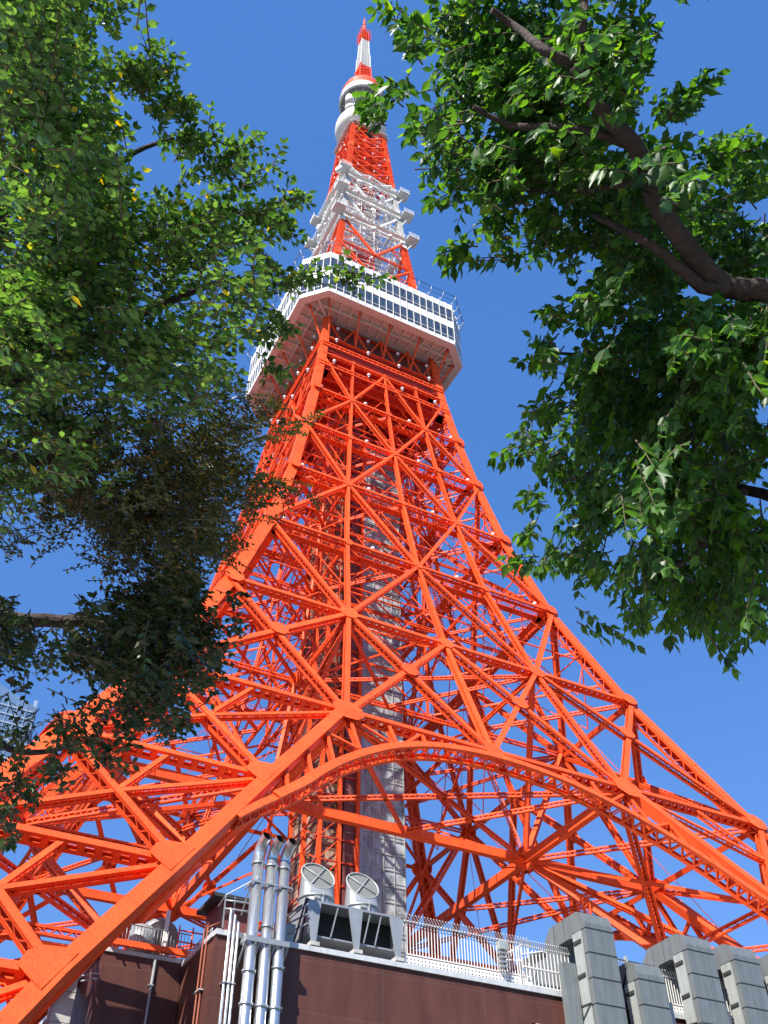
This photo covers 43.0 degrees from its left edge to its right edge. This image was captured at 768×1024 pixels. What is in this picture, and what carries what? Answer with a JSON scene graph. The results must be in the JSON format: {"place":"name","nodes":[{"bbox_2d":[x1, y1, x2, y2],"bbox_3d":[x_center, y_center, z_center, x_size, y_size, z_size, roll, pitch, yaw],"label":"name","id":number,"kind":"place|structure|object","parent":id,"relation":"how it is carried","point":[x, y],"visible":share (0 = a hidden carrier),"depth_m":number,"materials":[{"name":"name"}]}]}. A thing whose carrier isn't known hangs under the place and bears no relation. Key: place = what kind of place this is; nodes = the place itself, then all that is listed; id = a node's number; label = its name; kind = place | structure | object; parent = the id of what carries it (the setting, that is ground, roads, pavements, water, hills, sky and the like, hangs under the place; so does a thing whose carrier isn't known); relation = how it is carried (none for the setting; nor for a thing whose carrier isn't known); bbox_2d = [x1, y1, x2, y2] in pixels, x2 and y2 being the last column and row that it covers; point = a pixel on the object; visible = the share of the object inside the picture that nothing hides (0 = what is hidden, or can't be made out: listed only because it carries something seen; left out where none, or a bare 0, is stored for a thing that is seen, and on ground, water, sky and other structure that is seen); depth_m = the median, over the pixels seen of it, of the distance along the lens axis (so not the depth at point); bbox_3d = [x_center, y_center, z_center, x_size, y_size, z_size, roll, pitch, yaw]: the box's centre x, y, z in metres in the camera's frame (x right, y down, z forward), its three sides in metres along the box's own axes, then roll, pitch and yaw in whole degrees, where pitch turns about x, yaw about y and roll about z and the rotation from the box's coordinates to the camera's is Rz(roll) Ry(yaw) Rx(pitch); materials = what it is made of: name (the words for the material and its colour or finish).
{"place":"outdoors","nodes":[
{"label":"outdoors","id":0,"kind":"place"},
{"bbox_2d":[0,684,37,861],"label":"glass tower block","id":1,"kind":"structure","parent":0,"point":[29,709],"depth_m":244.90,"materials":[{"name":"glass"}]},
{"bbox_2d":[0,0,767,1010],"label":"sky","id":2,"kind":"structure","parent":0,"point":[279,68],"materials":[{"name":"blue"}]},
{"bbox_2d":[518,950,639,984],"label":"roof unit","id":3,"kind":"structure","parent":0,"point":[625,959],"depth_m":75.37,"materials":[{"name":"grey metal"}]},
{"label":"ground","id":4,"kind":"structure","parent":0,"visible":0},
{"bbox_2d":[45,978,78,1023],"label":"cladding column","id":5,"kind":"structure","parent":4,"relation":"on","point":[60,1009],"depth_m":57.36,"materials":[{"name":"metal"}]},
{"bbox_2d":[40,938,189,1023],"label":"brown annexe","id":6,"kind":"structure","parent":4,"relation":"on","point":[130,987],"depth_m":59.42,"materials":[{"name":"paint"}]},
{"bbox_2d":[81,972,98,981],"bbox_3d":[-17.650,27.847,58.428,1.178,0.387,0.300,-13,-46,13],"label":"guard rail","id":7,"kind":"object","parent":6,"relation":"attached to","point":[89,978],"visible":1,"depth_m":58.40,"materials":[{"name":"metal"}]},
{"bbox_2d":[126,910,177,956],"bbox_3d":[-14.822,27.303,62.698,3.282,2.800,2.197,20,-48,-19],"label":"round tank","id":8,"kind":"object","parent":6,"relation":"on","point":[166,923],"visible":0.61,"depth_m":62.33,"materials":[{"name":"grey metal"}]},
{"bbox_2d":[118,924,202,949],"bbox_3d":[-14.197,26.705,61.365,6.261,1.800,0.185,20,-48,-19],"label":"roof railing","id":9,"kind":"object","parent":6,"relation":"on","point":[180,942],"visible":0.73,"depth_m":61.68,"materials":[{"name":"red metal"}]},
{"bbox_2d":[0,17,767,1023],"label":"lattice tower","id":10,"kind":"structure","parent":4,"relation":"on","point":[376,373],"depth_m":119.16,"materials":[{"name":"orange metal"}]},
{"bbox_2d":[175,922,686,1023],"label":"brown building","id":11,"kind":"structure","parent":4,"relation":"on","point":[321,985],"depth_m":59.57,"materials":[{"name":"concrete"}]},
{"bbox_2d":[196,892,248,937],"bbox_3d":[-10.035,26.707,61.787,3.100,3.490,3.500,20,-48,-19],"label":"roof hut","id":12,"kind":"object","parent":11,"relation":"on","point":[210,910],"visible":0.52,"depth_m":61.84,"materials":[{"name":"brown"}]},
{"bbox_2d":[218,907,232,1023],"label":"thin pipe","id":13,"kind":"object","parent":11,"relation":"attached to","point":[223,982],"visible":0.96,"depth_m":55.99,"materials":[{"name":"silver metal"}]},
{"bbox_2d":[223,913,236,1023],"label":"thin pipe","id":14,"kind":"object","parent":11,"relation":"attached to","point":[228,983],"visible":0.85,"depth_m":55.98,"materials":[{"name":"silver metal"}]},
{"bbox_2d":[227,920,239,1023],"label":"thin pipe","id":15,"kind":"object","parent":11,"relation":"attached to","point":[233,983],"visible":0.8,"depth_m":55.94,"materials":[{"name":"silver metal"}]},
{"bbox_2d":[218,879,292,929],"bbox_3d":[-7.853,24.092,59.099,4.543,2.750,2.288,4,-44,-4],"label":"pipe bracket","id":16,"kind":"object","parent":11,"relation":"attached to","point":[248,884],"visible":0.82,"depth_m":59.03,"materials":[{"name":"silver metal"}]},
{"bbox_2d":[253,835,285,1023],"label":"exhaust pipe","id":17,"kind":"object","parent":16,"relation":"attached to","point":[260,1007],"visible":1,"depth_m":57.78,"materials":[{"name":"silver metal"}]},
{"bbox_2d":[267,838,297,1023],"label":"exhaust pipe","id":18,"kind":"object","parent":16,"relation":"attached to","point":[277,969],"visible":1,"depth_m":58.09,"materials":[{"name":"silver metal"}]},
{"bbox_2d":[236,934,289,968],"bbox_3d":[-7.098,26.003,57.214,2.770,1.524,1.305,20,-48,-19],"label":"pipe bracket","id":19,"kind":"object","parent":11,"relation":"attached to","point":[259,940],"visible":0.63,"depth_m":57.19,"materials":[{"name":"silver metal"}]},
{"bbox_2d":[238,832,271,1023],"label":"exhaust pipe","id":20,"kind":"object","parent":19,"relation":"attached to","point":[248,973],"visible":1,"depth_m":57.40,"materials":[{"name":"silver metal"}]},
{"bbox_2d":[272,897,403,968],"bbox_3d":[-2.982,27.368,62.392,8.150,3.346,3.609,20,-48,-19],"label":"fan stand","id":21,"kind":"object","parent":11,"relation":"on","point":[313,922],"visible":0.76,"depth_m":62.45,"materials":[{"name":"black metal"}]},
{"bbox_2d":[295,863,334,908],"bbox_3d":[-4.440,24.604,64.335,2.620,3.371,2.620,20,-48,-19],"label":"fan cowl","id":22,"kind":"object","parent":21,"relation":"on","point":[317,882],"visible":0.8,"depth_m":63.96,"materials":[{"name":"silver metal"}]},
{"bbox_2d":[344,872,379,912],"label":"fan cowl","id":23,"kind":"object","parent":21,"relation":"on","point":[362,891],"visible":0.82,"depth_m":65.15,"materials":[{"name":"silver metal"}]},
{"bbox_2d":[400,912,532,984],"bbox_3d":[5.589,29.294,64.830,10.409,3.402,0.378,20,-48,-19],"label":"spiked fence","id":24,"kind":"object","parent":11,"relation":"on","point":[447,966],"visible":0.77,"depth_m":64.73,"materials":[{"name":"white metal"}]},
{"bbox_2d":[403,921,496,941],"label":"cable","id":25,"kind":"object","parent":24,"relation":"attached to","point":[449,931],"visible":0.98,"depth_m":65.16,"materials":[{"name":"plastic"}]},
{"bbox_2d":[496,940,509,981],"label":"junction box","id":26,"kind":"object","parent":11,"relation":"attached to","point":[502,947],"visible":1,"depth_m":65.64,"materials":[{"name":"grey metal"}]},
{"bbox_2d":[498,938,570,991],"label":"fence gate","id":27,"kind":"structure","parent":11,"relation":"on","point":[539,951],"depth_m":66.63,"materials":[{"name":"white metal"}]},
{"bbox_2d":[532,970,560,989],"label":"grey cabinet","id":28,"kind":"object","parent":11,"relation":"on","point":[547,979],"visible":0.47,"depth_m":66.67,"materials":[{"name":"grey metal"}]},
{"bbox_2d":[576,893,591,914],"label":"lattice mast","id":29,"kind":"object","parent":11,"relation":"on","point":[584,905],"visible":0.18,"depth_m":96.26,"materials":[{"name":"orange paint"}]},
{"bbox_2d":[545,911,627,1023],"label":"air duct","id":30,"kind":"object","parent":11,"relation":"on","point":[586,940],"visible":0.93,"depth_m":65.91,"materials":[{"name":"grey"}]},
{"bbox_2d":[558,961,582,1023],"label":"side duct","id":31,"kind":"object","parent":30,"relation":"attached to","point":[570,994],"visible":1,"depth_m":64.63,"materials":[{"name":"grey metal"}]},
{"bbox_2d":[619,961,672,1023],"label":"air duct","id":32,"kind":"object","parent":11,"relation":"attached to","point":[645,995],"visible":0.74,"depth_m":66.06,"materials":[{"name":"grey"}]},
{"bbox_2d":[669,1002,675,1023],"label":"flue","id":33,"kind":"object","parent":11,"relation":"attached to","point":[672,1013],"visible":0.23,"depth_m":67.19,"materials":[{"name":"silver metal"}]},
{"bbox_2d":[643,933,729,1023],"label":"air duct","id":34,"kind":"object","parent":11,"relation":"on","point":[689,961],"visible":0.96,"depth_m":69.35,"materials":[{"name":"grey"}]},
{"bbox_2d":[618,961,767,1023],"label":"spiked fence","id":35,"kind":"object","parent":11,"relation":"on","point":[679,1010],"visible":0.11,"depth_m":70.91,"materials":[{"name":"white metal"}]},
{"bbox_2d":[713,943,767,1023],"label":"air duct","id":36,"kind":"object","parent":11,"relation":"on","point":[739,972],"visible":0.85,"depth_m":70.69,"materials":[{"name":"grey"}]},
{"bbox_2d":[758,955,767,994],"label":"air duct","id":37,"kind":"object","parent":11,"relation":"on","point":[763,961],"visible":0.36,"depth_m":73.88,"materials":[{"name":"grey"}]},
{"label":"pavement","id":38,"kind":"structure","parent":0,"visible":0},
{"bbox_2d":[0,367,325,852],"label":"broadleaf tree","id":39,"kind":"object","parent":38,"relation":"on","point":[151,626],"visible":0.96,"depth_m":6.09,"materials":[{"name":"green plant"}]},
{"bbox_2d":[0,0,398,538],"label":"broadleaf tree","id":40,"kind":"object","parent":38,"relation":"on","point":[61,285],"visible":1,"depth_m":5.17,"materials":[{"name":"green plant"}]},
{"bbox_2d":[350,0,767,681],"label":"hackberry tree","id":41,"kind":"object","parent":38,"relation":"on","point":[526,76],"visible":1,"depth_m":4.82,"materials":[{"name":"green plant"}]}
]}

